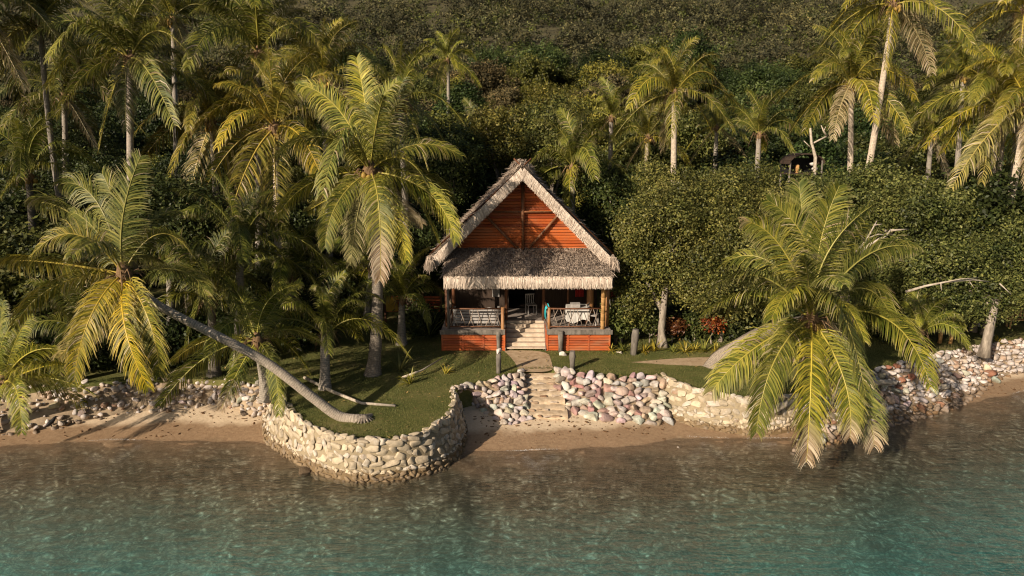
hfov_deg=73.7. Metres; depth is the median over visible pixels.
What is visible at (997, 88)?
palm tree
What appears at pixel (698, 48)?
jungle tree
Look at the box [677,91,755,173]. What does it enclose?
palm tree
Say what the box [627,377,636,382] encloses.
loose rock
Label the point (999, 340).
border plant
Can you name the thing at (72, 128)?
broadleaf tree
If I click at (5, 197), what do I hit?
broadleaf tree
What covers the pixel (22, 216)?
jungle tree
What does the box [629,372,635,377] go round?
loose rock
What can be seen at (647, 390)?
loose rock
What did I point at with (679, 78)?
palm tree
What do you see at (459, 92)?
jungle tree
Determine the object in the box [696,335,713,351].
border plant
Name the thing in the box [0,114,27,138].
jungle tree
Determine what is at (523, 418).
loose rock
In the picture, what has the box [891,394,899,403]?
loose rock
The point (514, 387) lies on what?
loose rock
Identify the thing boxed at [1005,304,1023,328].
shrub
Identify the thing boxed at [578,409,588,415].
loose rock
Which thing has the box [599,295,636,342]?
shrub
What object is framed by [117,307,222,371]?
shrub
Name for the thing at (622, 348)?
border plant
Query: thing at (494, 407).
loose rock
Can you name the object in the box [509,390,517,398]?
loose rock
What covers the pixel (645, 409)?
loose rock
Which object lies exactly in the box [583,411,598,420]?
loose rock
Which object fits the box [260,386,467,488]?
retaining wall
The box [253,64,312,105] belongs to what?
jungle tree
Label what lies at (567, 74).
jungle tree
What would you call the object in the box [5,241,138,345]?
broadleaf tree
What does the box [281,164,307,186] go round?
jungle tree
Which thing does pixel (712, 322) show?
shrub
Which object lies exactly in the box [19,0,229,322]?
palm tree
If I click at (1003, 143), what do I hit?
palm tree
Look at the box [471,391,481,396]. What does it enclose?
loose rock
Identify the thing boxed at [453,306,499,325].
railing
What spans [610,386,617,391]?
loose rock
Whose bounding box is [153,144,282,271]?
broadleaf tree
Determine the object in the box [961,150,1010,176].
jungle tree
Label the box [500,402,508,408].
loose rock
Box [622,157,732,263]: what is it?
jungle tree
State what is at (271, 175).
jungle tree
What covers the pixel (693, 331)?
shrub
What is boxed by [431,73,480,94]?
jungle tree
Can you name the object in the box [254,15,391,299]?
palm tree
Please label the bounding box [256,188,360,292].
broadleaf tree
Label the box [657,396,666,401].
loose rock
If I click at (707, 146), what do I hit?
jungle tree
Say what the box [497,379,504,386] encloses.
loose rock
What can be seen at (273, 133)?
palm tree
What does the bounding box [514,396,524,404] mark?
loose rock
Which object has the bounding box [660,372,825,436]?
retaining wall
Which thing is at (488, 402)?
loose rock
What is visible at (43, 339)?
shrub
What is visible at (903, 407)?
loose rock
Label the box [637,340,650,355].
border plant
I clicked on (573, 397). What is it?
loose rock
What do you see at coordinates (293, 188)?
jungle tree
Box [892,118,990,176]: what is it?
jungle tree
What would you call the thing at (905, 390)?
loose rock
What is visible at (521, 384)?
loose rock
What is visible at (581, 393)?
loose rock
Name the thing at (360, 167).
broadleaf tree
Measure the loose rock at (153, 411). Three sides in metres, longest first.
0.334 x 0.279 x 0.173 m
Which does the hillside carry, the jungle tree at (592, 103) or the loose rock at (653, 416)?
the jungle tree at (592, 103)
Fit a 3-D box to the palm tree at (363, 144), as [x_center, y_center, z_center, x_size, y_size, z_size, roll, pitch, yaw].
[-4.935,-2.504,24.883,7.248,11.752,6.450,-10,15,-39]
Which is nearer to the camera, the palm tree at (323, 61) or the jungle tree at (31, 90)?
the palm tree at (323, 61)
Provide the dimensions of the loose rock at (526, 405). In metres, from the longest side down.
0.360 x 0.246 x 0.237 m
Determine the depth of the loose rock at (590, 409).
23.81 m
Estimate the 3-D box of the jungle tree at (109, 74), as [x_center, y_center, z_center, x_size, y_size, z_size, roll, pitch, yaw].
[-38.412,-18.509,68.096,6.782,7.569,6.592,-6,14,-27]
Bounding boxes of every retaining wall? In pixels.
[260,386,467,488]
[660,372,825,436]
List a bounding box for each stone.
[299,466,310,476]
[559,351,566,355]
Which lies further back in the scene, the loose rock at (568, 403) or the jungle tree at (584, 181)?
the jungle tree at (584, 181)
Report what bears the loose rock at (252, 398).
on the shore bank at (37, 418)
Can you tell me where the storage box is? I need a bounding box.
[570,302,579,307]
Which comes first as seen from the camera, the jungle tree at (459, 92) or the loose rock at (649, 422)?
the loose rock at (649, 422)
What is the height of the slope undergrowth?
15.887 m
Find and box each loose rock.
[48,402,59,408]
[57,420,64,425]
[77,408,89,416]
[149,408,157,412]
[193,392,201,398]
[211,393,217,399]
[240,410,247,415]
[249,395,255,401]
[454,385,462,389]
[463,382,473,388]
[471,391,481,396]
[472,397,478,403]
[476,380,484,386]
[477,396,485,402]
[483,381,492,387]
[485,399,491,407]
[488,378,497,382]
[489,404,497,410]
[492,390,501,396]
[493,409,502,415]
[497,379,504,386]
[500,374,508,381]
[500,385,509,391]
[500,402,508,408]
[500,419,507,424]
[501,412,510,419]
[504,397,511,402]
[504,406,513,414]
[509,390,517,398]
[510,380,517,385]
[511,373,519,379]
[511,384,517,391]
[511,412,518,419]
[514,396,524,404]
[514,406,522,410]
[517,380,526,388]
[517,390,525,394]
[518,415,526,421]
[520,409,528,415]
[523,402,529,408]
[553,384,562,390]
[554,366,561,373]
[555,376,565,383]
[560,366,570,377]
[561,381,571,391]
[563,393,571,400]
[565,401,571,406]
[567,374,573,380]
[568,387,576,393]
[569,367,575,374]
[569,378,577,385]
[570,394,580,399]
[571,399,581,405]
[571,406,579,414]
[574,384,583,388]
[576,372,584,377]
[576,377,583,383]
[578,391,584,395]
[578,398,590,404]
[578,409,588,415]
[580,404,587,409]
[583,378,590,385]
[583,386,589,391]
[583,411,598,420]
[585,370,594,380]
[585,390,595,397]
[588,406,594,411]
[589,397,597,402]
[590,384,598,389]
[593,400,605,409]
[594,380,601,387]
[594,387,600,397]
[596,373,603,379]
[597,408,608,413]
[599,412,613,421]
[603,377,612,384]
[603,383,614,392]
[604,392,614,398]
[604,396,613,405]
[606,372,615,379]
[606,406,615,412]
[609,411,619,417]
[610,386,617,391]
[611,380,620,385]
[612,394,621,398]
[613,399,621,405]
[615,387,628,395]
[616,418,625,422]
[617,405,626,411]
[617,411,625,417]
[619,376,626,381]
[621,397,629,404]
[623,404,631,410]
[623,414,632,420]
[625,383,634,390]
[626,396,636,402]
[626,409,635,415]
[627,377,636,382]
[628,390,634,395]
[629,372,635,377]
[630,404,637,409]
[632,381,642,386]
[632,415,644,424]
[634,387,641,393]
[634,410,641,415]
[635,394,641,400]
[636,401,644,407]
[637,372,644,378]
[639,392,647,398]
[639,406,651,414]
[640,379,649,386]
[641,397,650,402]
[643,388,651,392]
[644,420,656,425]
[645,375,656,379]
[647,392,655,401]
[648,412,657,421]
[649,403,656,408]
[650,381,658,387]
[651,387,658,394]
[651,399,661,404]
[653,407,660,413]
[654,373,662,380]
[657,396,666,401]
[657,404,664,409]
[657,413,662,419]
[658,378,666,389]
[658,389,667,395]
[660,409,671,417]
[662,416,673,425]
[663,402,671,408]
[828,412,835,418]
[834,439,841,445]
[836,435,843,442]
[878,373,885,378]
[884,396,895,403]
[891,387,901,392]
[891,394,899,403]
[893,363,900,368]
[895,384,903,389]
[898,404,907,409]
[899,377,905,382]
[903,388,909,393]
[903,400,910,406]
[904,362,913,368]
[907,373,915,380]
[916,404,925,413]
[918,396,927,402]
[929,387,938,394]
[934,357,944,363]
[936,401,945,407]
[939,384,949,389]
[941,404,949,412]
[952,372,961,379]
[952,393,960,398]
[961,369,969,375]
[983,364,991,369]
[984,369,997,376]
[991,375,1000,383]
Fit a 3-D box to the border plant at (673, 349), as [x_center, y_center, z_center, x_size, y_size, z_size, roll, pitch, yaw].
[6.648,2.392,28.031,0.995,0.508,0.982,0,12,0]
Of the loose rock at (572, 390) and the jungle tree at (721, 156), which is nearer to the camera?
the loose rock at (572, 390)
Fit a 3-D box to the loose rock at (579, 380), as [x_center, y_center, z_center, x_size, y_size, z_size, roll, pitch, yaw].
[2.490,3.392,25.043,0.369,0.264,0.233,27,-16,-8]
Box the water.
[0,393,1023,575]
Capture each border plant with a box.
[381,349,418,371]
[395,368,417,386]
[407,303,444,343]
[441,362,453,373]
[603,343,621,352]
[610,340,629,353]
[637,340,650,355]
[645,338,669,351]
[662,343,683,353]
[676,340,697,355]
[683,341,707,351]
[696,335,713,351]
[708,343,719,352]
[994,335,1004,343]
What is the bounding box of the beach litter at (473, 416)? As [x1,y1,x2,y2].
[2,379,1022,447]
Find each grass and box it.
[74,347,958,437]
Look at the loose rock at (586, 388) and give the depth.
24.60 m
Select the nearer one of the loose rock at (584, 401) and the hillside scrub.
the loose rock at (584, 401)
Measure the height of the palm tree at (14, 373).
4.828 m
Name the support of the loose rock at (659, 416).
on the shore bank at (603, 394)
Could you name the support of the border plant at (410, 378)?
on the lawn at (1002, 331)
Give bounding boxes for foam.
[88,390,1023,450]
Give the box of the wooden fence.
[383,292,441,322]
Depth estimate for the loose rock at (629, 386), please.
24.52 m
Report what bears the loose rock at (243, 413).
on the shore bank at (37, 418)
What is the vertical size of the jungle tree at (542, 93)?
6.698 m
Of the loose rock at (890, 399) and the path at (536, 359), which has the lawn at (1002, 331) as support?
the path at (536, 359)
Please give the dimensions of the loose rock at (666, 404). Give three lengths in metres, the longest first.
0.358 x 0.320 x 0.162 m
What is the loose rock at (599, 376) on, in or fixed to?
on the shore bank at (603, 394)
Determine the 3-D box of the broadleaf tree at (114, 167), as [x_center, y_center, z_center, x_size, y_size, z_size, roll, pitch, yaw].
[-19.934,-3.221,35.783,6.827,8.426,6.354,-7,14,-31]
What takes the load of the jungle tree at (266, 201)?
on the hillside
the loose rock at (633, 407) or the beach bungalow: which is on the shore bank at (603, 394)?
the loose rock at (633, 407)
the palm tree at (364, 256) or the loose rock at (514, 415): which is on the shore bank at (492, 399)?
the loose rock at (514, 415)
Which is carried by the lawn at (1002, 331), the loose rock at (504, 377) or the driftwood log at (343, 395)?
the driftwood log at (343, 395)
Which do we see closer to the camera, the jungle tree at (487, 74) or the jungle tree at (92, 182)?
the jungle tree at (92, 182)
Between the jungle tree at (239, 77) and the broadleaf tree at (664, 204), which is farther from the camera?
the jungle tree at (239, 77)
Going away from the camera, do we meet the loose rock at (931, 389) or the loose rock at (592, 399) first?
the loose rock at (592, 399)
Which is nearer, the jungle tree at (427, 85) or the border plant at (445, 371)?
the border plant at (445, 371)
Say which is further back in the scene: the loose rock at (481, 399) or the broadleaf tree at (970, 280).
the broadleaf tree at (970, 280)
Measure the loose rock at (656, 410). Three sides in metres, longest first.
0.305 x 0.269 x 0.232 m
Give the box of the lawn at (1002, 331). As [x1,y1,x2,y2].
[2,280,1023,438]
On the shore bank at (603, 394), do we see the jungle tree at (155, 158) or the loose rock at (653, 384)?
the loose rock at (653, 384)
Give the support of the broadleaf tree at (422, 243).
on the lawn at (1002, 331)
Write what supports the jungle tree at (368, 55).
on the hillside
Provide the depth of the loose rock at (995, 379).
27.58 m
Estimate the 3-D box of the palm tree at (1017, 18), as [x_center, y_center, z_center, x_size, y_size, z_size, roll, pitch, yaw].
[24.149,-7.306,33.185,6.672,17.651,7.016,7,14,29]
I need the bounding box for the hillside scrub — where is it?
[0,0,1020,126]
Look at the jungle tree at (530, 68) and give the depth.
66.45 m
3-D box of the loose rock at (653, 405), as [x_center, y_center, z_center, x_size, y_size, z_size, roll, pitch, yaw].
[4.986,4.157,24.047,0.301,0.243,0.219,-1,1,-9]
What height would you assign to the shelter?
7.957 m
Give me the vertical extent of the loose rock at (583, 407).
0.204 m
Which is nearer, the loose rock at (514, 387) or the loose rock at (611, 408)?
the loose rock at (611, 408)
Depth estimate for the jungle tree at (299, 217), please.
42.71 m
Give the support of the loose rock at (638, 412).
on the shore bank at (603, 394)
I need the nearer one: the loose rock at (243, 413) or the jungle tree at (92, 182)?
the loose rock at (243, 413)
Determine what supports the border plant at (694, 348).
on the lawn at (1002, 331)
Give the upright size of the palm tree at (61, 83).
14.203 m
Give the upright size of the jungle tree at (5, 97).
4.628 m
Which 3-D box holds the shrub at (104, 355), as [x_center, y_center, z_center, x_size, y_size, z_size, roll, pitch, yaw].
[-15.468,2.129,26.791,3.670,2.810,4.512,9,15,36]
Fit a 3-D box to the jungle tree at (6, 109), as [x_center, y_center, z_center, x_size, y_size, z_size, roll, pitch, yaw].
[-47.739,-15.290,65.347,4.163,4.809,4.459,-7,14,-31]
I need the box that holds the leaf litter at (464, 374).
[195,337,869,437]
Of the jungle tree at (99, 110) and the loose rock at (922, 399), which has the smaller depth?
the loose rock at (922, 399)
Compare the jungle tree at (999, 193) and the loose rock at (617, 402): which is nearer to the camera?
the loose rock at (617, 402)
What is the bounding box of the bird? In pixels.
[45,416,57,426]
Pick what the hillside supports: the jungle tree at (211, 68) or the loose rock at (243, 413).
the jungle tree at (211, 68)
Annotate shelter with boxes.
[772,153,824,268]
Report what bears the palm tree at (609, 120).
on the hillside
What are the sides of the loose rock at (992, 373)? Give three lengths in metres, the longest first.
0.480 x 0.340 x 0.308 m
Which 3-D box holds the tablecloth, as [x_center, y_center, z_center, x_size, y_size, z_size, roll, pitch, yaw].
[2.750,1.071,28.802,0.999,0.608,0.999,0,12,0]
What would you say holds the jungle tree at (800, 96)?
on the hillside
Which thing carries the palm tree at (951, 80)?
on the lawn at (1002, 331)
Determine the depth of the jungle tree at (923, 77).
70.79 m
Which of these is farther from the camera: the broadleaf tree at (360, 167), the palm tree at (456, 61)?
the palm tree at (456, 61)
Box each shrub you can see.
[1,310,96,374]
[53,312,166,373]
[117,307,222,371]
[175,300,271,362]
[256,286,357,355]
[391,298,444,339]
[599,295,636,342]
[610,286,620,339]
[634,308,658,342]
[655,298,726,342]
[655,313,689,341]
[683,308,707,340]
[691,277,769,341]
[694,313,731,343]
[697,301,771,343]
[750,264,826,342]
[852,299,937,345]
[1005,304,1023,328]
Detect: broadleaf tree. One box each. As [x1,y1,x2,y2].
[0,105,126,200]
[0,178,76,235]
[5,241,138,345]
[31,267,150,335]
[50,144,172,268]
[108,168,237,314]
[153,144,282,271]
[203,263,308,314]
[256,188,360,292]
[292,150,417,274]
[299,264,396,326]
[342,201,449,301]
[407,116,493,230]
[466,102,544,181]
[503,91,605,194]
[568,154,646,294]
[600,149,800,348]
[780,151,1023,357]
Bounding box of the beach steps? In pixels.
[518,372,567,419]
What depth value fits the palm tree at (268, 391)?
22.38 m
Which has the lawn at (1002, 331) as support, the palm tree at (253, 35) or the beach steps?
the palm tree at (253, 35)
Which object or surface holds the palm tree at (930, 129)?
on the lawn at (1002, 331)
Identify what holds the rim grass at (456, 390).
on the lawn at (1002, 331)
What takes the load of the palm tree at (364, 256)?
on the lawn at (1002, 331)
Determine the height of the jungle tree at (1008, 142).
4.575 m
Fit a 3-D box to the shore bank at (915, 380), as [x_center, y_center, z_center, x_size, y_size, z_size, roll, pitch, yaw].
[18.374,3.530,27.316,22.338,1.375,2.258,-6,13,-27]
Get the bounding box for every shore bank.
[0,383,270,432]
[458,380,521,419]
[554,372,667,420]
[796,342,1023,448]
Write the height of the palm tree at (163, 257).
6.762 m
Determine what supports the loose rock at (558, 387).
on the shore bank at (603, 394)
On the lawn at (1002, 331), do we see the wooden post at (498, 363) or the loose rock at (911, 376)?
the wooden post at (498, 363)
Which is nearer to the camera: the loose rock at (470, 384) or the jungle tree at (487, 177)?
the loose rock at (470, 384)
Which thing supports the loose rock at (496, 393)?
on the shore bank at (492, 399)
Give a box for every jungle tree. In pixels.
[0,84,16,101]
[0,100,28,112]
[0,102,23,115]
[0,109,26,121]
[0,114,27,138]
[0,126,56,194]
[0,174,96,326]
[0,202,128,320]
[7,82,41,105]
[11,147,83,190]
[21,102,82,147]
[25,81,88,119]
[52,152,140,262]
[54,115,171,163]
[57,73,141,119]
[61,92,151,150]
[68,50,115,80]
[98,98,143,139]
[102,71,150,90]
[105,73,143,99]
[120,81,183,155]
[134,152,166,168]
[135,65,200,91]
[142,129,202,157]
[147,52,221,82]
[152,131,228,197]
[170,83,234,117]
[178,98,225,127]
[182,111,254,164]
[188,130,255,164]
[196,55,233,81]
[217,78,240,98]
[226,224,273,268]
[231,72,254,83]
[234,185,286,221]
[247,166,284,185]
[250,139,303,169]
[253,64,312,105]
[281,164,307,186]
[281,177,311,199]
[286,198,317,244]
[288,118,306,138]
[291,80,355,133]
[300,185,347,211]
[302,121,387,181]
[329,46,391,91]
[358,105,435,168]
[382,65,436,97]
[395,89,438,120]
[398,203,445,260]
[407,78,452,105]
[408,142,496,238]
[408,153,431,190]
[415,57,458,82]
[421,106,472,144]
[425,76,495,116]
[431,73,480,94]
[452,107,519,181]
[453,97,513,128]
[458,56,520,101]
[462,42,514,72]
[479,86,522,109]
[489,154,546,182]
[493,127,590,181]
[499,50,562,99]
[499,103,557,136]
[500,165,567,202]
[510,36,572,83]
[512,83,572,112]
[519,77,565,102]
[553,63,582,89]
[558,179,623,234]
[559,82,579,92]
[563,87,581,97]
[563,89,625,148]
[564,166,626,205]
[572,43,634,83]
[575,55,640,93]
[575,66,643,143]
[585,75,643,95]
[587,143,618,169]
[599,142,627,173]
[600,105,720,175]
[617,35,674,79]
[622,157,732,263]
[633,89,665,118]
[638,75,694,106]
[641,67,696,101]
[651,127,735,175]
[663,26,722,102]
[667,106,694,115]
[691,141,796,245]
[693,105,739,129]
[695,68,736,100]
[708,63,743,107]
[712,123,767,165]
[719,87,811,135]
[723,56,799,109]
[728,111,828,168]
[740,59,759,74]
[762,60,813,92]
[768,75,843,125]
[772,129,856,248]
[777,50,837,84]
[785,136,872,173]
[799,118,830,140]
[803,98,854,127]
[814,103,883,135]
[816,103,897,159]
[833,66,876,101]
[838,97,861,106]
[841,128,918,168]
[841,141,919,177]
[856,84,913,112]
[865,170,935,277]
[868,102,942,141]
[884,74,934,92]
[886,155,969,193]
[888,79,913,89]
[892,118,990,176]
[906,87,956,123]
[913,64,986,105]
[925,154,1023,332]
[944,109,1008,130]
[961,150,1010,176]
[983,145,1023,196]
[991,131,1012,153]
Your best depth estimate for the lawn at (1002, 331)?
25.99 m
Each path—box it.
[505,350,552,371]
[635,355,828,365]
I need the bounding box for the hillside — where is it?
[0,0,1019,281]
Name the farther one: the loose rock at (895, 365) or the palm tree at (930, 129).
the palm tree at (930, 129)
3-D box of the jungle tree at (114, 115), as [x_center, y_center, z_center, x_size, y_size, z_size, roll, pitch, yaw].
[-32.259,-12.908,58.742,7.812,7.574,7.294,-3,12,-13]
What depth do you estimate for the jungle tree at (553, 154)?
47.40 m
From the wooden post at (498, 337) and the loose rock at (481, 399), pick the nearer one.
the loose rock at (481, 399)
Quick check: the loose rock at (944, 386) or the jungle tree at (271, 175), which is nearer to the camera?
the loose rock at (944, 386)
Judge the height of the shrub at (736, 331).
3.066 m
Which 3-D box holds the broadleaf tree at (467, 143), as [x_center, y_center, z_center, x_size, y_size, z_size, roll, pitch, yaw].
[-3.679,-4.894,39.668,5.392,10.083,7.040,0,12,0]
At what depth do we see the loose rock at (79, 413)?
23.66 m
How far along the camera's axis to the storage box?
28.49 m
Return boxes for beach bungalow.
[423,158,619,350]
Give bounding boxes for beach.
[0,372,1023,575]
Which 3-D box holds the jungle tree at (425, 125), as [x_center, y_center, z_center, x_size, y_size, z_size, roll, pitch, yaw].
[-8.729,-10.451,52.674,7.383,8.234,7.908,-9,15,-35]
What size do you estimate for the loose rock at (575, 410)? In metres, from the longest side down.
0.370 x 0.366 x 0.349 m
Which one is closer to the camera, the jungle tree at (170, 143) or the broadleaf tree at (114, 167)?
the broadleaf tree at (114, 167)
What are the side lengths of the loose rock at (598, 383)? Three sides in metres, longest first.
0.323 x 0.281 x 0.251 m
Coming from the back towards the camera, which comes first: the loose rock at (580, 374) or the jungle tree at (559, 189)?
the jungle tree at (559, 189)
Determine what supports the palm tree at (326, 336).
on the lawn at (1002, 331)
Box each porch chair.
[525,293,536,314]
[586,302,598,325]
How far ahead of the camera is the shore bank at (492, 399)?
24.29 m
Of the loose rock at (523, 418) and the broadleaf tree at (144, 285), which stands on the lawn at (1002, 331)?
the broadleaf tree at (144, 285)
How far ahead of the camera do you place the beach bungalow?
28.16 m
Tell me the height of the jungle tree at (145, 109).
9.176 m
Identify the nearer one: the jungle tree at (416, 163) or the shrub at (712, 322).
the shrub at (712, 322)
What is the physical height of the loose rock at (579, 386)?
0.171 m
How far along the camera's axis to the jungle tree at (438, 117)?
52.39 m
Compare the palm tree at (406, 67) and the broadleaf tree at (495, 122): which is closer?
the palm tree at (406, 67)
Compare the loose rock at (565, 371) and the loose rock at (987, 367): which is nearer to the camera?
the loose rock at (565, 371)
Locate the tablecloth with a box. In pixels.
[565,304,589,322]
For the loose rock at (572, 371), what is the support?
on the shore bank at (603, 394)
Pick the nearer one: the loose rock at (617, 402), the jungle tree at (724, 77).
the loose rock at (617, 402)
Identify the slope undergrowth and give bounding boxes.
[7,96,907,290]
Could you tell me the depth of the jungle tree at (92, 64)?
72.00 m
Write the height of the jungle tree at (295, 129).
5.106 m
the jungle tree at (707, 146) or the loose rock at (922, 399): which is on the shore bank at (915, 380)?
the loose rock at (922, 399)
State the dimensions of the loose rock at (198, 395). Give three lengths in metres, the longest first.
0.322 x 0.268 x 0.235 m
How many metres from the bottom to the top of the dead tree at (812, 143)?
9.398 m
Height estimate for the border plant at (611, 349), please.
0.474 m
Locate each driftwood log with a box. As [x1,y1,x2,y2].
[303,376,395,406]
[402,358,441,377]
[769,398,795,412]
[868,379,896,385]
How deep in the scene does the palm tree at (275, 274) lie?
27.22 m
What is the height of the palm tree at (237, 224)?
7.728 m
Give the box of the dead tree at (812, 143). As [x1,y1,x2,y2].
[804,125,827,240]
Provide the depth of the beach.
19.35 m
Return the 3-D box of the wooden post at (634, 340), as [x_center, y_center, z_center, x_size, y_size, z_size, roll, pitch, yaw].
[4.953,2.227,27.604,0.327,1.173,0.297,0,12,0]
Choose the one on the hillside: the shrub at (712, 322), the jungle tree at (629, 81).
the jungle tree at (629, 81)
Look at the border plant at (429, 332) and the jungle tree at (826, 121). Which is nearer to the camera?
the border plant at (429, 332)
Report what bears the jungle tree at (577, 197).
on the hillside
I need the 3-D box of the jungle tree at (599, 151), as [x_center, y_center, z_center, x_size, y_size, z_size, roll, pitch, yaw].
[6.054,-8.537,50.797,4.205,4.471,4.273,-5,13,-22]
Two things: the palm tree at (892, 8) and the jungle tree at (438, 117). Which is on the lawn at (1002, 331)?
the palm tree at (892, 8)
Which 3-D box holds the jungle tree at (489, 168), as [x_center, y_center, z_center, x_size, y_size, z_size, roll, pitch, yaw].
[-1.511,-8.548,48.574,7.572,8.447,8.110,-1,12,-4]
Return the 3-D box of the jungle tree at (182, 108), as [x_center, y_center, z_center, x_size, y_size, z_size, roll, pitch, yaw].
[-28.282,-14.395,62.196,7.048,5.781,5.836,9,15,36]
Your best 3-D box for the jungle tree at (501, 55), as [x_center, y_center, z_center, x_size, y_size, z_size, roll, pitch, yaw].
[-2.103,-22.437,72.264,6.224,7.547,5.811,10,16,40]
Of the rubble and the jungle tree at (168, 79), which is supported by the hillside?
the jungle tree at (168, 79)
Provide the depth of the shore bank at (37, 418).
24.14 m
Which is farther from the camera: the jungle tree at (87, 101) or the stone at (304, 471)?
the jungle tree at (87, 101)
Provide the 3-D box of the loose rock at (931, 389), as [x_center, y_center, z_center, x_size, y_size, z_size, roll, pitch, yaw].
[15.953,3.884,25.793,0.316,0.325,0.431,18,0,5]
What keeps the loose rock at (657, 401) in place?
on the shore bank at (603, 394)
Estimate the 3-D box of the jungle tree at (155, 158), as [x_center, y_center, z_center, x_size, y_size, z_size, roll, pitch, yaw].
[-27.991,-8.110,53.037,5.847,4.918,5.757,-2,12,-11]
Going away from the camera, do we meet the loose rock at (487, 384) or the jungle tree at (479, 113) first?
the loose rock at (487, 384)
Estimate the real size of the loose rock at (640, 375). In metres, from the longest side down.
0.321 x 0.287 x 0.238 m
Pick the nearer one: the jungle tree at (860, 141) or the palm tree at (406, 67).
the palm tree at (406, 67)
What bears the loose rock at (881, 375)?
on the shore bank at (915, 380)
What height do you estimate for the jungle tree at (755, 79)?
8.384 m
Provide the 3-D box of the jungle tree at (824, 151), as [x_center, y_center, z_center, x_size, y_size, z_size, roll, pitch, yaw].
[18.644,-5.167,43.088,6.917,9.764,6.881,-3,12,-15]
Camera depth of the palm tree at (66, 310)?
23.87 m
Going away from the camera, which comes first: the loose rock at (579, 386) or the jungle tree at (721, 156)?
the loose rock at (579, 386)
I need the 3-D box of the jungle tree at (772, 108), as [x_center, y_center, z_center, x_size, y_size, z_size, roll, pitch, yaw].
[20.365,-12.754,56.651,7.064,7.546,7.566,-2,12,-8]
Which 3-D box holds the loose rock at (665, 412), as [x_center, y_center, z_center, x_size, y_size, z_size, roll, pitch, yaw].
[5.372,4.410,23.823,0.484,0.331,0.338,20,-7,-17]
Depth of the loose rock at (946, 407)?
25.00 m
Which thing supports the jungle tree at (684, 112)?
on the hillside
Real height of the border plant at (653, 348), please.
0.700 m
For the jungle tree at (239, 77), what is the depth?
71.09 m
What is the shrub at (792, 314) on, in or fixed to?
on the lawn at (1002, 331)
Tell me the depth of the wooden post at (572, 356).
25.73 m
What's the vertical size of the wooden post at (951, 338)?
0.844 m
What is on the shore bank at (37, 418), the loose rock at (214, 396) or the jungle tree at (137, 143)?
the loose rock at (214, 396)
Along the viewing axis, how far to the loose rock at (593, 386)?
24.54 m
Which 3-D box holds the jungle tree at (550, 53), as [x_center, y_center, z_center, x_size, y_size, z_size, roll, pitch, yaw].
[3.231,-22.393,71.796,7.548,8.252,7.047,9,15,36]
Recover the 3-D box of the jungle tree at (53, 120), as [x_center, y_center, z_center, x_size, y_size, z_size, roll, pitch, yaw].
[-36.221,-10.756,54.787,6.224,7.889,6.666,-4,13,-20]
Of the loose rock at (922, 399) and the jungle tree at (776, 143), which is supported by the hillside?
the jungle tree at (776, 143)
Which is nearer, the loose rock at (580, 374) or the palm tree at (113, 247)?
the palm tree at (113, 247)
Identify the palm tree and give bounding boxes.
[0,0,96,326]
[0,0,143,216]
[0,36,144,181]
[0,106,99,325]
[0,148,374,423]
[0,299,98,436]
[10,259,159,392]
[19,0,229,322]
[84,193,245,324]
[120,0,236,255]
[124,225,305,377]
[134,55,282,294]
[146,169,338,368]
[153,275,325,416]
[163,0,339,276]
[189,42,348,290]
[218,220,357,352]
[226,264,410,390]
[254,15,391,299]
[272,53,465,376]
[310,218,427,326]
[327,39,465,309]
[342,246,450,345]
[421,26,481,113]
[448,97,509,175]
[529,106,638,214]
[577,77,644,247]
[605,34,748,293]
[605,97,692,275]
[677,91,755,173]
[696,177,940,468]
[717,88,802,284]
[774,14,918,302]
[814,0,979,309]
[868,288,972,363]
[875,95,974,278]
[898,20,1010,174]
[903,41,1023,326]
[921,51,1023,320]
[931,42,1023,334]
[941,0,1023,309]
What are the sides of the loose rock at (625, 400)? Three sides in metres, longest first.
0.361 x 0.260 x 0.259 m
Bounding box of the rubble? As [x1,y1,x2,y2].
[0,338,1023,454]
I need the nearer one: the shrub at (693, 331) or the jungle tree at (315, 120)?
the shrub at (693, 331)
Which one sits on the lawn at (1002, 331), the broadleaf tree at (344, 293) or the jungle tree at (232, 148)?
the broadleaf tree at (344, 293)
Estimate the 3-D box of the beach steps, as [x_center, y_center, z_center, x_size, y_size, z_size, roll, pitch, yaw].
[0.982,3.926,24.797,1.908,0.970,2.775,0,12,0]
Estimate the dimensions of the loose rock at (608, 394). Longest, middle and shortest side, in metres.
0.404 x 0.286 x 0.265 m
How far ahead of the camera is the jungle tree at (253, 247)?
42.08 m
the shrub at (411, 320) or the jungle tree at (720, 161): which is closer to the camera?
the shrub at (411, 320)
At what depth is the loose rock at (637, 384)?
24.70 m
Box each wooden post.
[496,332,500,348]
[496,352,500,373]
[558,331,563,351]
[569,350,575,369]
[630,328,638,355]
[937,326,942,343]
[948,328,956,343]
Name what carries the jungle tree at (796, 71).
on the hillside
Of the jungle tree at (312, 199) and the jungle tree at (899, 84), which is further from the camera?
the jungle tree at (899, 84)
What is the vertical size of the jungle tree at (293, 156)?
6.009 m
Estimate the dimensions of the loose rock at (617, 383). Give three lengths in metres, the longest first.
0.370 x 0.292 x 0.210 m
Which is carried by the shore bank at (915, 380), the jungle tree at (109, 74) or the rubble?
the rubble
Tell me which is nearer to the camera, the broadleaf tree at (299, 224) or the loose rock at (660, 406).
the loose rock at (660, 406)
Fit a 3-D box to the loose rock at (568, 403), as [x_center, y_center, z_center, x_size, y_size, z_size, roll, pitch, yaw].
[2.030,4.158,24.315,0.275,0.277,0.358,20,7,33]
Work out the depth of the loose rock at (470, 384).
24.08 m

